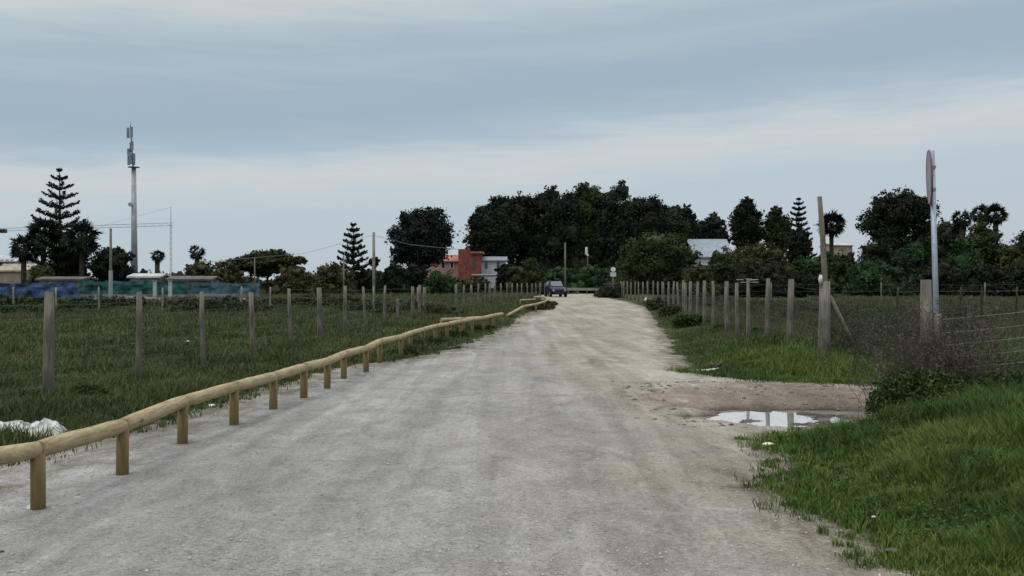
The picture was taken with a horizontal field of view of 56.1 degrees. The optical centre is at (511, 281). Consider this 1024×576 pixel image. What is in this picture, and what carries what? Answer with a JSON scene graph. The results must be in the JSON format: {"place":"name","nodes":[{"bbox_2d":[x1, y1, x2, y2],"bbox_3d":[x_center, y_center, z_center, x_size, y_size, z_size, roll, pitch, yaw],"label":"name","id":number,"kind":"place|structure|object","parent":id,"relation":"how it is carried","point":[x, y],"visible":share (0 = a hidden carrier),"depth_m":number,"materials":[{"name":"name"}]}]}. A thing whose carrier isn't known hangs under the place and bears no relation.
{"place":"outdoors","nodes":[
{"label":"outdoors","id":0,"kind":"place"},
{"bbox_2d":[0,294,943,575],"bbox_3d":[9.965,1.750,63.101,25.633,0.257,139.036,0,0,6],"label":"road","id":1,"kind":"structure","parent":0,"point":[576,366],"depth_m":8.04,"materials":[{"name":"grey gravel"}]},
{"bbox_2d":[608,380,876,429],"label":"mud clods","id":2,"kind":"object","parent":1,"relation":"on","point":[744,397],"visible":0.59,"depth_m":14.23,"materials":[{"name":"brown soil"}]},
{"bbox_2d":[685,409,857,426],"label":"puddle","id":3,"kind":"object","parent":1,"relation":"on","point":[785,418],"visible":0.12,"depth_m":12.36,"materials":[{"name":"white liquid"}]},
{"bbox_2d":[664,367,897,385],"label":"track tufts","id":4,"kind":"object","parent":1,"relation":"on","point":[790,378],"visible":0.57,"depth_m":15.88,"materials":[{"name":"green plant"}]},
{"bbox_2d":[36,290,924,570],"bbox_3d":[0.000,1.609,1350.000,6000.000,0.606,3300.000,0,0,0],"label":"ground","id":5,"kind":"structure","parent":0,"point":[621,299],"depth_m":25.71,"materials":[{"name":"brown soil"}]},
{"bbox_2d":[0,264,40,283],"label":"house","id":6,"kind":"structure","parent":5,"relation":"on","point":[10,273],"depth_m":122.00,"materials":[{"name":"beige paint"}]},
{"bbox_2d":[7,233,45,282],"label":"fan palm","id":7,"kind":"object","parent":5,"relation":"on","point":[23,254],"visible":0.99,"depth_m":107.76,"materials":[{"name":"green plant"}]},
{"bbox_2d":[0,418,66,436],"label":"crumpled sack","id":8,"kind":"object","parent":5,"relation":"on","point":[45,422],"visible":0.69,"depth_m":9.88,"materials":[{"name":"white plastic"}]},
{"bbox_2d":[0,303,75,313],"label":"scrub clump","id":9,"kind":"object","parent":5,"relation":"on","point":[4,308],"visible":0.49,"depth_m":47.80,"materials":[{"name":"green plant"}]},
{"bbox_2d":[0,281,78,298],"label":"tarp fence","id":10,"kind":"object","parent":5,"relation":"on","point":[28,289],"visible":0.76,"depth_m":84.03,"materials":[{"name":"blue fabric"}]},
{"bbox_2d":[25,262,55,282],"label":"leafy bush","id":11,"kind":"object","parent":5,"relation":"on","point":[46,270],"visible":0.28,"depth_m":102.62,"materials":[{"name":"green plant"}]},
{"bbox_2d":[23,215,63,264],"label":"fan palm","id":12,"kind":"object","parent":5,"relation":"on","point":[34,231],"visible":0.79,"depth_m":110.56,"materials":[{"name":"green plant"}]},
{"bbox_2d":[19,168,100,276],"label":"star pine","id":13,"kind":"object","parent":5,"relation":"on","point":[60,216],"visible":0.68,"depth_m":111.05,"materials":[{"name":"green plant"}]},
{"bbox_2d":[46,247,96,281],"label":"dense tree","id":14,"kind":"object","parent":5,"relation":"on","point":[72,271],"visible":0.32,"depth_m":112.00,"materials":[{"name":"green plant"}]},
{"bbox_2d":[59,218,102,276],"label":"fan palm","id":15,"kind":"object","parent":5,"relation":"on","point":[85,243],"visible":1,"depth_m":109.28,"materials":[{"name":"green plant"}]},
{"bbox_2d":[71,293,150,305],"bbox_3d":[-26.926,1.282,64.073,5.809,1.046,1.954,0,0,-6],"label":"scrub clump","id":16,"kind":"object","parent":5,"relation":"on","point":[90,298],"visible":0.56,"depth_m":63.79,"materials":[{"name":"green plant"}]},
{"bbox_2d":[85,246,137,281],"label":"dense tree","id":17,"kind":"object","parent":5,"relation":"on","point":[121,268],"visible":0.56,"depth_m":116.85,"materials":[{"name":"green plant"}]},
{"bbox_2d":[79,279,187,297],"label":"netting fence","id":18,"kind":"object","parent":5,"relation":"on","point":[121,288],"visible":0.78,"depth_m":86.00,"materials":[{"name":"teal fabric"}]},
{"bbox_2d":[127,125,139,272],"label":"antenna mast","id":19,"kind":"object","parent":5,"relation":"on","point":[132,204],"visible":0.92,"depth_m":159.65,"materials":[{"name":"grey metal"}]},
{"bbox_2d":[164,276,222,283],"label":"shed","id":20,"kind":"structure","parent":5,"relation":"on","point":[204,279],"depth_m":98.00,"materials":[{"name":"metal"}]},
{"bbox_2d":[183,259,214,275],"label":"leafy bush","id":21,"kind":"object","parent":5,"relation":"on","point":[199,269],"visible":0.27,"depth_m":113.10,"materials":[{"name":"green plant"}]},
{"bbox_2d":[1,285,425,392],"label":"wire fence","id":22,"kind":"object","parent":5,"relation":"on","point":[47,370],"visible":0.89,"depth_m":17.16,"materials":[{"name":"grey wood"}]},
{"bbox_2d":[13,286,417,311],"bbox_3d":[-16.049,1.128,50.393,22.114,1.772,2.309,0,0,3],"label":"wire fence","id":23,"kind":"object","parent":5,"relation":"on","point":[162,291],"visible":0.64,"depth_m":49.98,"materials":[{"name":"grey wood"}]},
{"bbox_2d":[163,299,274,312],"bbox_3d":[-15.077,1.364,49.117,5.964,0.993,1.734,0,0,-4],"label":"scrub clump","id":24,"kind":"object","parent":5,"relation":"on","point":[208,302],"visible":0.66,"depth_m":48.94,"materials":[{"name":"green plant"}]},
{"bbox_2d":[188,281,259,297],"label":"netting fence","id":25,"kind":"object","parent":5,"relation":"on","point":[220,289],"visible":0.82,"depth_m":86.50,"materials":[{"name":"teal fabric"}]},
{"bbox_2d":[211,258,245,283],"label":"leafy bush","id":26,"kind":"object","parent":5,"relation":"on","point":[230,272],"visible":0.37,"depth_m":111.31,"materials":[{"name":"green plant"}]},
{"bbox_2d":[0,312,503,509],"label":"knee rail","id":27,"kind":"object","parent":5,"relation":"on","point":[35,453],"visible":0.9,"depth_m":9.70,"materials":[{"name":"brown wood"}]},
{"bbox_2d":[1,315,519,467],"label":"edge tufts","id":28,"kind":"object","parent":5,"relation":"on","point":[508,321],"visible":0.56,"depth_m":16.65,"materials":[{"name":"green plant"}]},
{"bbox_2d":[0,289,540,445],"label":"field grass","id":29,"kind":"structure","parent":5,"relation":"on","point":[44,409],"depth_m":20.00,"materials":[{"name":"green plant"}]},
{"bbox_2d":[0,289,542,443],"bbox_3d":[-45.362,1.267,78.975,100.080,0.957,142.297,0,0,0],"label":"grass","id":30,"kind":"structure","parent":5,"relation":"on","point":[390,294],"depth_m":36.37,"materials":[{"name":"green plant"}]},
{"bbox_2d":[234,249,308,291],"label":"stone pine","id":31,"kind":"object","parent":5,"relation":"on","point":[266,267],"visible":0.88,"depth_m":114.29,"materials":[{"name":"green plant"}]},
{"bbox_2d":[265,263,316,294],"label":"leafy bush","id":32,"kind":"object","parent":5,"relation":"on","point":[298,277],"visible":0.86,"depth_m":103.06,"materials":[{"name":"green plant"}]},
{"bbox_2d":[266,296,342,307],"bbox_3d":[-12.967,1.356,60.106,5.039,1.091,1.738,0,0,0],"label":"scrub clump","id":33,"kind":"object","parent":5,"relation":"on","point":[313,300],"visible":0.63,"depth_m":59.86,"materials":[{"name":"green plant"}]},
{"bbox_2d":[311,261,358,294],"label":"leafy bush","id":34,"kind":"object","parent":5,"relation":"on","point":[327,278],"visible":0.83,"depth_m":105.00,"materials":[{"name":"green plant"}]},
{"bbox_2d":[333,222,368,279],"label":"star pine","id":35,"kind":"object","parent":5,"relation":"on","point":[353,255],"visible":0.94,"depth_m":109.57,"materials":[{"name":"green plant"}]},
{"bbox_2d":[355,267,390,293],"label":"leafy bush","id":36,"kind":"object","parent":5,"relation":"on","point":[363,277],"visible":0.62,"depth_m":111.06,"materials":[{"name":"green plant"}]},
{"bbox_2d":[338,296,445,310],"bbox_3d":[-6.267,1.265,50.029,5.731,1.070,2.032,0,0,0],"label":"scrub clump","id":37,"kind":"object","parent":5,"relation":"on","point":[368,305],"visible":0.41,"depth_m":49.91,"materials":[{"name":"green plant"}]},
{"bbox_2d":[377,260,410,294],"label":"leafy bush","id":38,"kind":"object","parent":5,"relation":"on","point":[394,275],"visible":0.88,"depth_m":111.30,"materials":[{"name":"green plant"}]},
{"bbox_2d":[362,301,463,314],"bbox_3d":[-4.538,1.333,44.085,4.741,0.950,1.811,0,0,0],"label":"scrub clump","id":39,"kind":"object","parent":5,"relation":"on","point":[428,309],"visible":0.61,"depth_m":43.86,"materials":[{"name":"green plant"}]},
{"bbox_2d":[404,263,429,293],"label":"leafy bush","id":40,"kind":"object","parent":5,"relation":"on","point":[416,275],"visible":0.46,"depth_m":117.17,"materials":[{"name":"green plant"}]},
{"bbox_2d":[384,204,459,270],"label":"round tree","id":41,"kind":"object","parent":5,"relation":"on","point":[424,228],"visible":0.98,"depth_m":123.46,"materials":[{"name":"green plant"}]},
{"bbox_2d":[424,255,457,278],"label":"salmon house","id":42,"kind":"structure","parent":5,"relation":"on","point":[452,264],"depth_m":140.00,"materials":[{"name":"paint"}]},
{"bbox_2d":[421,269,462,294],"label":"leafy bush","id":43,"kind":"object","parent":5,"relation":"on","point":[436,281],"visible":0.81,"depth_m":111.19,"materials":[{"name":"green plant"}]},
{"bbox_2d":[458,249,484,283],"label":"brick house","id":44,"kind":"structure","parent":5,"relation":"on","point":[469,262],"depth_m":138.00,"materials":[{"name":"brick"}]},
{"bbox_2d":[460,276,496,293],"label":"leafy bush","id":45,"kind":"object","parent":5,"relation":"on","point":[474,281],"visible":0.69,"depth_m":117.08,"materials":[{"name":"green plant"}]},
{"bbox_2d":[461,207,526,261],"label":"grove tree","id":46,"kind":"object","parent":5,"relation":"on","point":[496,232],"visible":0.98,"depth_m":145.94,"materials":[{"name":"green plant"}]},
{"bbox_2d":[481,257,507,290],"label":"pale house","id":47,"kind":"structure","parent":5,"relation":"on","point":[490,265],"depth_m":139.00,"materials":[{"name":"white paint"}]},
{"bbox_2d":[455,283,548,309],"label":"wire fence","id":48,"kind":"object","parent":5,"relation":"on","point":[471,297],"visible":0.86,"depth_m":68.94,"materials":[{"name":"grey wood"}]},
{"bbox_2d":[475,191,541,263],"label":"grove tree","id":49,"kind":"object","parent":5,"relation":"on","point":[516,206],"visible":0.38,"depth_m":151.67,"materials":[{"name":"green plant"}]},
{"bbox_2d":[504,257,545,294],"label":"leafy bush","id":50,"kind":"object","parent":5,"relation":"on","point":[529,272],"visible":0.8,"depth_m":121.11,"materials":[{"name":"green plant"}]},
{"bbox_2d":[509,185,596,281],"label":"grove tree","id":51,"kind":"object","parent":5,"relation":"on","point":[558,226],"visible":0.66,"depth_m":150.41,"materials":[{"name":"green plant"}]},
{"bbox_2d":[542,265,580,293],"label":"leafy bush","id":52,"kind":"object","parent":5,"relation":"on","point":[556,273],"visible":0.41,"depth_m":131.13,"materials":[{"name":"green plant"}]},
{"bbox_2d":[566,181,608,259],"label":"grove tree","id":53,"kind":"object","parent":5,"relation":"on","point":[591,197],"visible":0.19,"depth_m":153.51,"materials":[{"name":"green plant"}]},
{"bbox_2d":[574,264,615,293],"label":"leafy bush","id":54,"kind":"object","parent":5,"relation":"on","point":[591,276],"visible":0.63,"depth_m":132.76,"materials":[{"name":"green plant"}]},
{"bbox_2d":[592,281,628,297],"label":"dry shrub","id":55,"kind":"object","parent":5,"relation":"on","point":[609,290],"visible":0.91,"depth_m":97.50,"materials":[{"name":"green plant"}]},
{"bbox_2d":[588,180,634,275],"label":"grove tree","id":56,"kind":"object","parent":5,"relation":"on","point":[604,250],"visible":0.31,"depth_m":150.33,"materials":[{"name":"green plant"}]},
{"bbox_2d":[606,194,676,260],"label":"grove tree","id":57,"kind":"object","parent":5,"relation":"on","point":[644,215],"visible":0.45,"depth_m":147.86,"materials":[{"name":"green plant"}]},
{"bbox_2d":[594,230,704,294],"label":"spreading pine","id":58,"kind":"object","parent":5,"relation":"on","point":[655,257],"visible":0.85,"depth_m":119.81,"materials":[{"name":"green plant"}]},
{"bbox_2d":[662,204,693,245],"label":"grove tree","id":59,"kind":"object","parent":5,"relation":"on","point":[681,228],"visible":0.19,"depth_m":156.53,"materials":[{"name":"green plant"}]},
{"bbox_2d":[670,311,711,327],"bbox_3d":[6.352,1.456,34.014,1.594,0.827,1.039,0,0,0],"label":"weed clump","id":60,"kind":"object","parent":5,"relation":"on","point":[682,319],"visible":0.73,"depth_m":33.83,"materials":[{"name":"green plant"}]},
{"bbox_2d":[681,203,702,238],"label":"grove tree","id":61,"kind":"object","parent":5,"relation":"on","point":[694,224],"visible":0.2,"depth_m":158.87,"materials":[{"name":"green plant"}]},
{"bbox_2d":[679,264,721,296],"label":"leafy bush","id":62,"kind":"object","parent":5,"relation":"on","point":[699,273],"visible":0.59,"depth_m":99.32,"materials":[{"name":"green plant"}]},
{"bbox_2d":[687,239,731,265],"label":"grey roof house","id":63,"kind":"structure","parent":5,"relation":"on","point":[708,247],"depth_m":153.32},
{"bbox_2d":[696,211,730,243],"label":"dense tree","id":64,"kind":"object","parent":5,"relation":"on","point":[712,227],"visible":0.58,"depth_m":170.67,"materials":[{"name":"green plant"}]},
{"bbox_2d":[620,278,816,344],"bbox_3d":[8.855,0.952,59.370,0.951,2.066,81.576,0,0,4],"label":"wire fence","id":65,"kind":"object","parent":5,"relation":"on","point":[790,315],"visible":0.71,"depth_m":27.95,"materials":[{"name":"grey wood"}]},
{"bbox_2d":[707,249,739,295],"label":"leafy bush","id":66,"kind":"object","parent":5,"relation":"on","point":[721,265],"visible":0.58,"depth_m":109.00,"materials":[{"name":"green plant"}]},
{"bbox_2d":[727,196,766,250],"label":"dense tree","id":67,"kind":"object","parent":5,"relation":"on","point":[745,222],"visible":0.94,"depth_m":163.82,"materials":[{"name":"green plant"}]},
{"bbox_2d":[729,260,784,297],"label":"leafy bush","id":68,"kind":"object","parent":5,"relation":"on","point":[758,270],"visible":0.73,"depth_m":98.93,"materials":[{"name":"green plant"}]},
{"bbox_2d":[721,239,797,285],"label":"leafy bush","id":69,"kind":"object","parent":5,"relation":"on","point":[761,252],"visible":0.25,"depth_m":116.04,"materials":[{"name":"green plant"}]},
{"bbox_2d":[763,205,792,249],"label":"dense tree","id":70,"kind":"object","parent":5,"relation":"on","point":[776,223],"visible":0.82,"depth_m":166.93,"materials":[{"name":"green plant"}]},
{"bbox_2d":[784,227,813,267],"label":"dense tree","id":71,"kind":"object","parent":5,"relation":"on","point":[797,243],"visible":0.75,"depth_m":147.21,"materials":[{"name":"green plant"}]},
{"bbox_2d":[781,197,817,267],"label":"star pine","id":72,"kind":"object","parent":5,"relation":"on","point":[798,219],"visible":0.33,"depth_m":149.63,"materials":[{"name":"green plant"}]},
{"bbox_2d":[772,268,835,297],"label":"leafy bush","id":73,"kind":"object","parent":5,"relation":"on","point":[803,282],"visible":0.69,"depth_m":96.95,"materials":[{"name":"green plant"}]},
{"bbox_2d":[791,251,841,290],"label":"leafy bush","id":74,"kind":"object","parent":5,"relation":"on","point":[813,265],"visible":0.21,"depth_m":118.73,"materials":[{"name":"green plant"}]},
{"bbox_2d":[741,301,895,321],"bbox_3d":[10.823,1.263,34.153,6.017,1.258,2.304,0,0,0],"label":"dry thicket","id":75,"kind":"object","parent":5,"relation":"on","point":[832,315],"visible":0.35,"depth_m":34.12,"materials":[{"name":"brown plant"}]},
{"bbox_2d":[817,196,827,280],"bbox_3d":[6.177,0.136,19.050,0.241,3.658,0.116,0,0,0],"label":"utility pole","id":76,"kind":"object","parent":5,"relation":"on","point":[822,242],"visible":0.57,"depth_m":19.01,"materials":[{"name":"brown wood"}]},
{"bbox_2d":[636,298,1023,376],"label":"roadside grass","id":77,"kind":"structure","parent":5,"relation":"on","point":[694,344],"depth_m":24.68,"materials":[{"name":"green plant"}]},
{"bbox_2d":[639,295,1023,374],"bbox_3d":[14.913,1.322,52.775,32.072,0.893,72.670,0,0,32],"label":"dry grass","id":78,"kind":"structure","parent":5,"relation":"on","point":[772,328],"depth_m":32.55,"materials":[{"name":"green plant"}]},
{"bbox_2d":[816,208,846,257],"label":"fan palm","id":79,"kind":"object","parent":5,"relation":"on","point":[832,229],"visible":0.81,"depth_m":129.30,"materials":[{"name":"green plant"}]},
{"bbox_2d":[818,275,855,351],"bbox_3d":[6.385,0.915,18.698,1.011,2.097,0.252,0,0,-16],"label":"strainer post","id":80,"kind":"object","parent":5,"relation":"on","point":[824,305],"visible":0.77,"depth_m":18.52,"materials":[{"name":"grey wood"}]},
{"bbox_2d":[827,249,858,294],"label":"leafy bush","id":81,"kind":"object","parent":5,"relation":"on","point":[842,264],"visible":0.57,"depth_m":116.94,"materials":[{"name":"green plant"}]},
{"bbox_2d":[793,296,915,350],"bbox_3d":[7.003,0.953,19.638,2.932,1.435,2.854,0,0,45],"label":"dead brush","id":82,"kind":"object","parent":5,"relation":"on","point":[845,337],"visible":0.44,"depth_m":19.43,"materials":[{"name":"brown plant"}]},
{"bbox_2d":[734,421,1022,575],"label":"verge tufts","id":83,"kind":"object","parent":5,"relation":"on","point":[811,486],"visible":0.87,"depth_m":6.82,"materials":[{"name":"green plant"}]},
{"bbox_2d":[841,257,916,296],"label":"leafy bush","id":84,"kind":"object","parent":5,"relation":"on","point":[868,274],"visible":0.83,"depth_m":94.90,"materials":[{"name":"green plant"}]},
{"bbox_2d":[844,234,930,289],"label":"dense tree","id":85,"kind":"object","parent":5,"relation":"on","point":[881,250],"visible":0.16,"depth_m":114.43,"materials":[{"name":"green plant"}]},
{"bbox_2d":[805,306,970,361],"bbox_3d":[7.005,1.059,17.620,3.355,1.253,2.562,0,0,0],"label":"dead brush","id":86,"kind":"object","parent":5,"relation":"on","point":[853,341],"visible":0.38,"depth_m":17.42,"materials":[{"name":"brown plant"}]},
{"bbox_2d":[765,360,1023,575],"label":"verge grass","id":87,"kind":"structure","parent":5,"relation":"on","point":[978,542],"depth_m":7.31,"materials":[{"name":"green plant"}]},
{"bbox_2d":[855,185,940,247],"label":"dense tree","id":88,"kind":"object","parent":5,"relation":"on","point":[894,216],"visible":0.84,"depth_m":116.39,"materials":[{"name":"green plant"}]},
{"bbox_2d":[787,380,1023,575],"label":"dead stalks","id":89,"kind":"object","parent":5,"relation":"on","point":[948,471],"visible":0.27,"depth_m":7.19,"materials":[{"name":"green plant"}]},
{"bbox_2d":[794,276,1023,414],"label":"dead brush","id":90,"kind":"object","parent":5,"relation":"on","point":[913,357],"visible":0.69,"depth_m":12.14,"materials":[{"name":"plant"}]},
{"bbox_2d":[802,292,1023,349],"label":"pasture grass","id":91,"kind":"structure","parent":5,"relation":"on","point":[835,296],"depth_m":72.38,"materials":[{"name":"green plant"}]},
{"bbox_2d":[891,242,941,293],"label":"leafy bush","id":92,"kind":"object","parent":5,"relation":"on","point":[914,258],"visible":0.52,"depth_m":111.09,"materials":[{"name":"green plant"}]},
{"bbox_2d":[864,363,981,414],"bbox_3d":[5.009,1.389,11.587,1.553,0.804,1.080,0,0,0],"label":"green shrub","id":93,"kind":"object","parent":5,"relation":"on","point":[928,383],"visible":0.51,"depth_m":11.46,"materials":[{"name":"green plant"}]},
{"bbox_2d":[826,275,1023,383],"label":"dead brush","id":94,"kind":"object","parent":5,"relation":"on","point":[996,350],"visible":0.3,"depth_m":13.48,"materials":[{"name":"plant"}]},
{"bbox_2d":[920,280,939,370],"bbox_3d":[5.500,0.974,12.556,0.268,2.000,0.256,0,0,0],"label":"gate post","id":95,"kind":"object","parent":5,"relation":"on","point":[926,291],"visible":0.23,"depth_m":12.54,"materials":[{"name":"grey wood"}]},
{"bbox_2d":[926,150,938,312],"bbox_3d":[5.707,0.113,12.947,0.188,3.783,0.742,0,0,19],"label":"traffic sign","id":96,"kind":"object","parent":5,"relation":"on","point":[930,178],"visible":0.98,"depth_m":12.97,"materials":[{"name":"grey metal"}]},
{"bbox_2d":[843,287,1023,342],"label":"dead brush","id":97,"kind":"object","parent":5,"relation":"on","point":[910,321],"visible":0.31,"depth_m":20.75,"materials":[{"name":"brown plant"}]},
{"bbox_2d":[911,261,967,295],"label":"leafy bush","id":98,"kind":"object","parent":5,"relation":"on","point":[954,280],"visible":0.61,"depth_m":96.93,"materials":[{"name":"green plant"}]},
{"bbox_2d":[919,217,965,264],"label":"dense tree","id":99,"kind":"object","parent":5,"relation":"on","point":[947,232],"visible":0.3,"depth_m":111.03,"materials":[{"name":"green plant"}]},
{"bbox_2d":[891,300,1023,319],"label":"dry thicket","id":100,"kind":"object","parent":5,"relation":"on","point":[1007,311],"visible":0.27,"depth_m":34.12,"materials":[{"name":"brown plant"}]},
{"bbox_2d":[938,235,985,273],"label":"leafy bush","id":101,"kind":"object","parent":5,"relation":"on","point":[964,258],"visible":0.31,"depth_m":103.34,"materials":[{"name":"green plant"}]},
{"bbox_2d":[956,219,1006,265],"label":"dense tree","id":102,"kind":"object","parent":5,"relation":"on","point":[984,237],"visible":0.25,"depth_m":106.77,"materials":[{"name":"green plant"}]},
{"bbox_2d":[959,369,1023,389],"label":"green shrub","id":103,"kind":"object","parent":5,"relation":"on","point":[1001,376],"visible":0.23,"depth_m":11.81,"materials":[{"name":"green plant"}]},
{"bbox_2d":[963,262,1023,296],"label":"leafy bush","id":104,"kind":"object","parent":5,"relation":"on","point":[997,273],"visible":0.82,"depth_m":96.85,"materials":[{"name":"green plant"}]},
{"bbox_2d":[981,202,1008,234],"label":"fan palm","id":105,"kind":"object","parent":5,"relation":"on","point":[996,219],"visible":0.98,"depth_m":109.71,"materials":[{"name":"green plant"}]},
{"bbox_2d":[994,240,1023,282],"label":"leafy bush","id":106,"kind":"object","parent":5,"relation":"on","point":[1012,258],"visible":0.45,"depth_m":101.68,"materials":[{"name":"green plant"}]},
{"bbox_2d":[0,0,1023,280],"label":"sky","id":107,"kind":"structure","parent":0,"point":[285,125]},
{"bbox_2d":[697,327,1023,380],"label":"track grass","id":108,"kind":"structure","parent":0,"point":[780,361],"depth_m":17.57,"materials":[{"name":"green plant"}]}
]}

